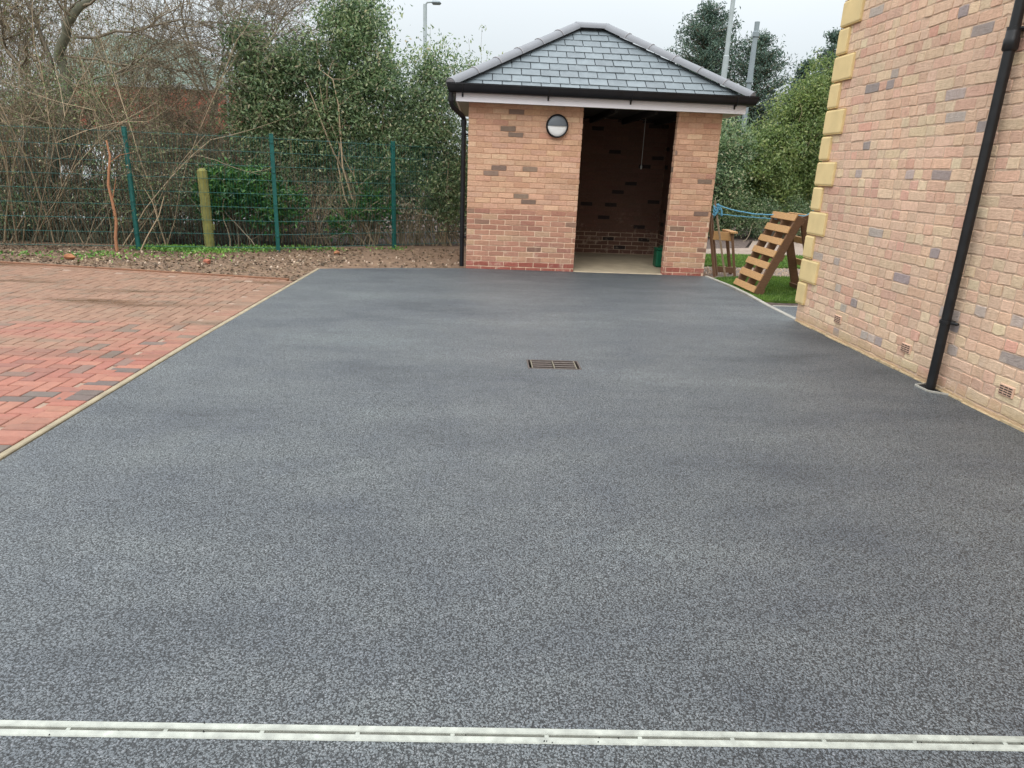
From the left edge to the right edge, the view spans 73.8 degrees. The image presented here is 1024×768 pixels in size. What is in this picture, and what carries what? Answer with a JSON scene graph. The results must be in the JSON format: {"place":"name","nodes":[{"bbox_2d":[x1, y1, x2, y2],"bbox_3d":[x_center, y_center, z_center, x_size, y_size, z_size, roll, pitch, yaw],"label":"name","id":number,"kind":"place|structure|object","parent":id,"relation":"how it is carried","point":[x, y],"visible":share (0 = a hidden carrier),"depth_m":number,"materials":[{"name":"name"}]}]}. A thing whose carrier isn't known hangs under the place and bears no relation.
{"place":"outdoors","nodes":[
{"label":"outdoors","id":0,"kind":"place"},
{"bbox_2d":[0,138,141,213],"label":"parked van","id":1,"kind":"object","parent":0,"point":[81,165],"visible":0.02,"depth_m":17.87,"materials":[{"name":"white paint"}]},
{"bbox_2d":[0,206,243,225],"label":"road","id":2,"kind":"structure","parent":0,"point":[113,218],"depth_m":16.37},
{"bbox_2d":[0,263,292,452],"bbox_3d":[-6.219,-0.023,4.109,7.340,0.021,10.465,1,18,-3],"label":"paving","id":3,"kind":"structure","parent":0,"point":[66,318],"depth_m":6.02,"materials":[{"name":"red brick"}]},
{"bbox_2d":[0,240,713,281],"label":"bare soil","id":4,"kind":"structure","parent":0,"point":[400,253],"depth_m":10.46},
{"bbox_2d":[64,254,75,259],"bbox_3d":[-6.221,-1.792,9.600,0.194,0.087,0.098,7,18,15],"label":"brick piece","id":5,"kind":"object","parent":4,"relation":"on","point":[70,256],"visible":1,"depth_m":9.56,"materials":[{"name":"orange brick"}]},
{"bbox_2d":[105,140,128,251],"bbox_3d":[-5.943,-2.833,10.421,0.408,1.675,0.156,1,18,-3],"label":"young tree","id":6,"kind":"object","parent":4,"relation":"on","point":[113,209],"visible":0.91,"depth_m":10.37,"materials":[{"name":"orange plant"}]},
{"bbox_2d":[0,46,234,242],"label":"ivy bush","id":7,"kind":"object","parent":4,"relation":"on","point":[23,207],"visible":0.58,"depth_m":11.22,"materials":[{"name":"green plant"}]},
{"bbox_2d":[0,14,268,249],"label":"bare thicket","id":8,"kind":"object","parent":4,"relation":"on","point":[49,184],"visible":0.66,"depth_m":11.34,"materials":[{"name":"brown plant"}]},
{"bbox_2d":[0,261,288,280],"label":"kerb","id":9,"kind":"structure","parent":4,"relation":"on","point":[110,268],"depth_m":8.82,"materials":[{"name":"beige concrete"}]},
{"bbox_2d":[140,188,163,250],"bbox_3d":[-5.568,-2.504,10.521,0.452,0.987,0.071,-3,18,-17],"label":"sapling","id":10,"kind":"object","parent":4,"relation":"on","point":[153,224],"visible":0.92,"depth_m":10.54,"materials":[{"name":"beige plant"}]},
{"bbox_2d":[0,243,406,262],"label":"weeds","id":11,"kind":"object","parent":4,"relation":"on","point":[201,249],"visible":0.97,"depth_m":10.86,"materials":[{"name":"green plant"}]},
{"bbox_2d":[197,168,214,246],"bbox_3d":[-4.887,-2.738,10.929,0.160,1.372,0.167,1,18,-3],"label":"wooden post","id":12,"kind":"object","parent":4,"relation":"on","point":[207,222],"visible":0.77,"depth_m":10.86,"materials":[{"name":"green wood"}]},
{"bbox_2d":[203,259,210,263],"bbox_3d":[-4.365,-1.748,9.753,0.104,0.082,0.139,-11,22,-36],"label":"brick piece","id":13,"kind":"object","parent":4,"relation":"on","point":[208,261],"visible":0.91,"depth_m":9.71,"materials":[{"name":"red brick"}]},
{"bbox_2d":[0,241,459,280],"bbox_3d":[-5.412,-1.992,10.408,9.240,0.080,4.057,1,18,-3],"label":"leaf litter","id":14,"kind":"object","parent":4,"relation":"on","point":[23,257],"visible":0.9,"depth_m":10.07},
{"bbox_2d":[25,248,458,267],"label":"pebbles","id":15,"kind":"object","parent":4,"relation":"on","point":[245,260],"visible":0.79,"depth_m":10.22,"materials":[{"name":"stone"}]},
{"bbox_2d":[174,155,312,246],"bbox_3d":[-4.591,-3.123,11.785,2.316,1.531,1.258,1,18,-3],"label":"laurel bush","id":16,"kind":"object","parent":4,"relation":"on","point":[257,193],"visible":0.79,"depth_m":11.60,"materials":[{"name":"green plant"}]},
{"bbox_2d":[323,178,401,246],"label":"laurel bush","id":17,"kind":"object","parent":4,"relation":"on","point":[375,197],"visible":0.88,"depth_m":12.49,"materials":[{"name":"green plant"}]},
{"bbox_2d":[0,183,749,368],"bbox_3d":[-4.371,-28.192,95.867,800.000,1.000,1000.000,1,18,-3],"label":"ground","id":18,"kind":"structure","parent":0,"point":[67,237],"depth_m":13.79,"materials":[{"name":"brown soil"}]},
{"bbox_2d":[43,34,272,187],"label":"red building","id":19,"kind":"structure","parent":18,"relation":"on","point":[211,74],"depth_m":29.78,"materials":[{"name":"brick"}]},
{"bbox_2d":[0,268,319,460],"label":"kerb","id":20,"kind":"structure","parent":18,"relation":"on","point":[33,437],"depth_m":4.37,"materials":[{"name":"beige concrete"}]},
{"bbox_2d":[0,0,321,245],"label":"bare thicket","id":21,"kind":"object","parent":18,"relation":"on","point":[82,49],"visible":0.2,"depth_m":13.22,"materials":[{"name":"beige plant"}]},
{"bbox_2d":[0,0,356,240],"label":"bare tree","id":22,"kind":"object","parent":18,"relation":"on","point":[77,6],"visible":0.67,"depth_m":11.86,"materials":[{"name":"brown plant"}]},
{"bbox_2d":[1,83,797,200],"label":"trees","id":23,"kind":"object","parent":18,"relation":"on","point":[353,145],"depth_m":38.74,"materials":[{"name":"green plant"}]},
{"bbox_2d":[0,124,812,251],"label":"fence","id":24,"kind":"object","parent":18,"relation":"on","point":[133,204],"visible":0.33,"depth_m":10.81,"materials":[{"name":"green metal"}]},
{"bbox_2d":[446,22,759,275],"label":"brick store","id":25,"kind":"structure","parent":18,"relation":"on","point":[593,147],"depth_m":10.02,"materials":[{"name":"brick"}]},
{"bbox_2d":[653,246,662,266],"bbox_3d":[2.457,-2.091,11.166,0.255,0.340,0.235,1,18,-3],"label":"green container","id":26,"kind":"object","parent":25,"relation":"in","point":[657,258],"visible":0.5,"depth_m":11.08,"materials":[{"name":"plastic"}]},
{"bbox_2d":[650,0,775,130],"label":"conifer tree","id":27,"kind":"object","parent":18,"relation":"on","point":[709,39],"visible":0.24,"depth_m":24.18,"materials":[{"name":"green plant"}]},
{"bbox_2d":[705,276,795,319],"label":"kerb","id":28,"kind":"structure","parent":18,"relation":"on","point":[748,295],"depth_m":8.89,"materials":[{"name":"grey concrete"}]},
{"bbox_2d":[714,28,799,196],"bbox_3d":[8.884,-9.295,24.955,6.099,6.715,6.000,1,18,-3],"label":"conifer tree","id":29,"kind":"object","parent":18,"relation":"on","point":[764,57],"visible":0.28,"depth_m":23.94,"materials":[{"name":"green plant"}]},
{"bbox_2d":[769,55,828,196],"bbox_3d":[9.376,-8.038,22.942,2.761,5.574,2.685,-2,18,-15],"label":"conifer tree","id":30,"kind":"object","parent":18,"relation":"on","point":[799,72],"visible":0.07,"depth_m":22.34,"materials":[{"name":"green plant"}]},
{"bbox_2d":[806,27,841,203],"bbox_3d":[10.488,-8.624,23.306,3.521,6.547,3.126,1,18,-3],"label":"conifer tree","id":31,"kind":"object","parent":18,"relation":"on","point":[833,37],"visible":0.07,"depth_m":22.52,"materials":[{"name":"green plant"}]},
{"bbox_2d":[795,0,1023,432],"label":"brick house","id":32,"kind":"structure","parent":18,"relation":"on","point":[912,263],"depth_m":5.26,"materials":[{"name":"brick"},{"name":"stone"}]},
{"bbox_2d":[0,0,847,160],"label":"sky","id":33,"kind":"structure","parent":0,"point":[508,24],"materials":[{"name":"white"}]},
{"bbox_2d":[154,212,797,248],"bbox_3d":[2.183,-3.772,17.331,18.000,0.100,8.900,1,18,-3],"label":"planting bed","id":34,"kind":"object","parent":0,"point":[739,242],"visible":0.2,"depth_m":13.75,"materials":[{"name":"soil"}]},
{"bbox_2d":[60,0,386,131],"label":"bare tree","id":35,"kind":"object","parent":34,"relation":"on","point":[233,4],"visible":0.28,"depth_m":14.74,"materials":[{"name":"brown plant"}]},
{"bbox_2d":[0,102,466,236],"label":"undergrowth","id":36,"kind":"object","parent":34,"relation":"on","point":[303,197],"visible":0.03,"depth_m":14.80,"materials":[{"name":"green plant"}]},
{"bbox_2d":[89,50,401,244],"bbox_3d":[-4.677,-4.060,12.529,5.572,3.405,4.486,-5,19,-21],"label":"bare bush","id":37,"kind":"object","parent":34,"relation":"on","point":[218,233],"visible":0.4,"depth_m":12.16,"materials":[{"name":"brown plant"}]},
{"bbox_2d":[198,0,336,242],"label":"evergreen shrub","id":38,"kind":"object","parent":34,"relation":"on","point":[267,86],"visible":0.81,"depth_m":12.04,"materials":[{"name":"green plant"}]},
{"bbox_2d":[250,147,439,246],"bbox_3d":[-2.902,-3.388,12.792,3.978,1.925,2.429,-5,19,-23],"label":"bare bush","id":39,"kind":"object","parent":34,"relation":"on","point":[325,241],"visible":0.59,"depth_m":12.63,"materials":[{"name":"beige plant"}]},
{"bbox_2d":[256,0,456,245],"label":"evergreen tree","id":40,"kind":"object","parent":34,"relation":"on","point":[360,81],"visible":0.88,"depth_m":12.23,"materials":[{"name":"green plant"}]},
{"bbox_2d":[372,191,466,246],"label":"bare bush","id":41,"kind":"object","parent":34,"relation":"on","point":[422,231],"visible":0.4,"depth_m":13.05,"materials":[{"name":"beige plant"}]},
{"bbox_2d":[423,1,440,213],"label":"street lamp","id":42,"kind":"object","parent":34,"relation":"on","point":[425,18],"visible":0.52,"depth_m":19.62,"materials":[{"name":"metal"}]},
{"bbox_2d":[387,25,490,245],"bbox_3d":[-1.227,-4.535,12.765,2.235,3.902,2.059,14,21,33],"label":"evergreen shrub","id":43,"kind":"object","parent":34,"relation":"on","point":[442,131],"visible":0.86,"depth_m":12.46,"materials":[{"name":"green plant"}]},
{"bbox_2d":[427,24,502,209],"bbox_3d":[-0.899,-5.110,13.246,1.518,3.417,0.696,1,18,-3],"label":"leafy shrub","id":44,"kind":"object","parent":34,"relation":"on","point":[487,52],"visible":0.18,"depth_m":12.87,"materials":[{"name":"green plant"}]},
{"bbox_2d":[720,0,734,86],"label":"street lamp","id":45,"kind":"object","parent":34,"relation":"on","point":[727,48],"visible":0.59,"depth_m":20.14,"materials":[{"name":"metal"}]},
{"bbox_2d":[708,114,770,236],"bbox_3d":[4.837,-5.426,17.462,3.372,3.261,2.783,1,18,-3],"label":"hedge shrub","id":46,"kind":"object","parent":34,"relation":"on","point":[730,154],"visible":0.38,"depth_m":16.89,"materials":[{"name":"green plant"}]},
{"bbox_2d":[741,21,759,130],"bbox_3d":[7.096,-7.762,20.959,0.217,6.050,0.220,1,18,-3],"label":"vent pole","id":47,"kind":"object","parent":34,"relation":"on","point":[755,36],"visible":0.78,"depth_m":20.31,"materials":[{"name":"grey metal"}]},
{"bbox_2d":[708,187,812,240],"bbox_3d":[7.073,-4.501,17.538,6.877,1.619,2.065,-2,18,-13],"label":"clipped hedge","id":48,"kind":"object","parent":34,"relation":"on","point":[755,225],"visible":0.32,"depth_m":17.15,"materials":[{"name":"green plant"}]},
{"bbox_2d":[721,48,838,237],"bbox_3d":[7.276,-6.349,17.942,5.492,4.940,2.815,-3,18,-16],"label":"hedge shrub","id":49,"kind":"object","parent":34,"relation":"on","point":[792,151],"visible":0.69,"depth_m":17.57,"materials":[{"name":"green plant"}]},
{"bbox_2d":[0,268,1023,767],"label":"driveway","id":50,"kind":"structure","parent":0,"point":[388,496],"depth_m":2.80,"materials":[{"name":"grey asphalt"}]},
{"bbox_2d":[0,720,1023,750],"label":"drainage channel","id":51,"kind":"object","parent":50,"relation":"on","point":[204,730],"visible":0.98,"depth_m":1.83,"materials":[{"name":"grey metal"}]},
{"bbox_2d":[526,359,581,369],"bbox_3d":[0.323,-0.096,5.366,0.415,0.123,0.250,1,18,-3],"label":"drain grate","id":52,"kind":"object","parent":50,"relation":"in","point":[563,364],"visible":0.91,"depth_m":5.37,"materials":[{"name":"metal"}]},
{"bbox_2d":[704,266,799,277],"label":"gravel path","id":53,"kind":"structure","parent":0,"point":[729,275],"depth_m":11.13,"materials":[{"name":"grey gravel"}]},
{"bbox_2d":[709,213,737,276],"bbox_3d":[3.246,-2.211,10.645,0.608,1.037,0.473,1,18,-3],"label":"wooden trestle","id":54,"kind":"object","parent":53,"relation":"on","point":[727,235],"visible":0.81,"depth_m":10.53,"materials":[{"name":"brown wood"}]},
{"bbox_2d":[704,253,803,268],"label":"grass","id":55,"kind":"structure","parent":0,"point":[739,257],"depth_m":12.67,"materials":[{"name":"green plant"}]},
{"bbox_2d":[706,241,802,255],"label":"footpath","id":56,"kind":"structure","parent":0,"point":[798,247],"depth_m":14.80,"materials":[{"name":"grey concrete"}]},
{"bbox_2d":[714,276,801,303],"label":"lawn","id":57,"kind":"structure","parent":0,"point":[778,301],"depth_m":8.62,"materials":[{"name":"green plant"}]},
{"bbox_2d":[733,211,805,294],"bbox_3d":[3.440,-1.764,9.171,0.555,1.061,0.746,1,18,-3],"label":"wooden pallet","id":58,"kind":"object","parent":57,"relation":"on","point":[785,220],"visible":0.98,"depth_m":9.05,"materials":[{"name":"brown wood"}]},
{"bbox_2d":[712,203,813,219],"bbox_3d":[3.426,-2.375,9.534,0.158,0.230,1.740,-7,20,-27],"label":"rope","id":59,"kind":"object","parent":58,"relation":"attached to","point":[719,206],"visible":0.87,"depth_m":10.00,"materials":[{"name":"blue fabric"}]},
{"bbox_2d":[784,212,809,288],"bbox_3d":[3.907,-1.778,9.274,0.441,1.049,0.604,1,18,-3],"label":"wooden pallet","id":60,"kind":"object","parent":57,"relation":"on","point":[793,261],"visible":0.23,"depth_m":9.52,"materials":[{"name":"brown wood"}]},
{"bbox_2d":[766,302,797,305],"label":"garden soil","id":61,"kind":"structure","parent":0,"point":[785,304],"depth_m":8.53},
{"bbox_2d":[714,200,725,276],"bbox_3d":[3.154,-2.174,10.331,0.330,1.165,0.035,9,19,19],"label":"wooden stake","id":62,"kind":"object","parent":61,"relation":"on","point":[720,242],"visible":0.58,"depth_m":10.32,"materials":[{"name":"brown wood"}]},
{"bbox_2d":[773,306,796,316],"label":"side path","id":63,"kind":"structure","parent":0,"point":[791,311],"depth_m":8.04,"materials":[{"name":"concrete"}]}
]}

